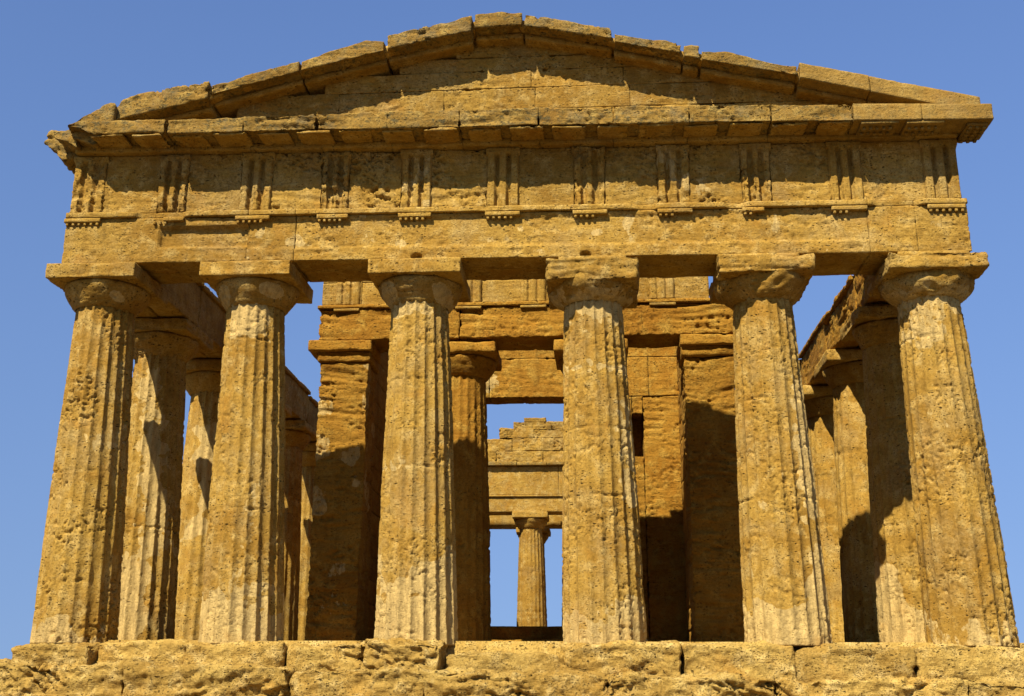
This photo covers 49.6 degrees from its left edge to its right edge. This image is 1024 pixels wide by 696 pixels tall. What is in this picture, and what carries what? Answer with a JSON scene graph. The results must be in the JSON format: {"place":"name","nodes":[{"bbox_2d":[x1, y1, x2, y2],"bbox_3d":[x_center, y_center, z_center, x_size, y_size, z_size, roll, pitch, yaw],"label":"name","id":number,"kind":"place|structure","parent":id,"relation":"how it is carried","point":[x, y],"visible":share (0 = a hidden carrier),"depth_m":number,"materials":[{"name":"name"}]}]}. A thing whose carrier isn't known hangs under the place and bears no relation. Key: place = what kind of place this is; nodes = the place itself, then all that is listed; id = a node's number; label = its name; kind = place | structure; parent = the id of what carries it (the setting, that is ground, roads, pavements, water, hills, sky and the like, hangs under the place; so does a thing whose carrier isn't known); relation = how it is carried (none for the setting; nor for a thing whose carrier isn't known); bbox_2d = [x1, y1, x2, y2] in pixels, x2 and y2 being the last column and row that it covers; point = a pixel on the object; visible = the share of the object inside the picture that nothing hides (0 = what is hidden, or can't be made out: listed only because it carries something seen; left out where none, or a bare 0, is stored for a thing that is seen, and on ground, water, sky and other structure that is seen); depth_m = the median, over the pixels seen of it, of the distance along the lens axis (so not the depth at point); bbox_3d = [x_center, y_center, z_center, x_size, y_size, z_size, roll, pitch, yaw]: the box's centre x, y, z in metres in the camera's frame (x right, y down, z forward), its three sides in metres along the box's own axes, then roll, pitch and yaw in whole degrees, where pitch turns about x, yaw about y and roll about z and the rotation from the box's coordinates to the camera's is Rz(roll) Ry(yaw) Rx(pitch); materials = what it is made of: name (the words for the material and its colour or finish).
{"place":"outdoors","nodes":[
{"label":"outdoors","id":0,"kind":"place"},
{"bbox_2d":[0,0,1023,658],"label":"sky","id":1,"kind":"structure","parent":0,"point":[61,61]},
{"bbox_3d":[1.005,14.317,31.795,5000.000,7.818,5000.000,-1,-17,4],"label":"ground","id":2,"kind":"structure","parent":0,"visible":0},
{"bbox_2d":[0,638,1023,695],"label":"stone platform","id":3,"kind":"structure","parent":2,"relation":"on","point":[367,667],"depth_m":17.72,"materials":[{"name":"beige stone"}]},
{"bbox_2d":[305,276,744,641],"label":"cella","id":4,"kind":"structure","parent":3,"relation":"on","point":[507,341],"depth_m":25.38,"materials":[{"name":"stone"}]},
{"bbox_2d":[30,12,1019,646],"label":"temple","id":5,"kind":"structure","parent":3,"relation":"on","point":[588,174],"depth_m":20.52,"materials":[{"name":"stone"}]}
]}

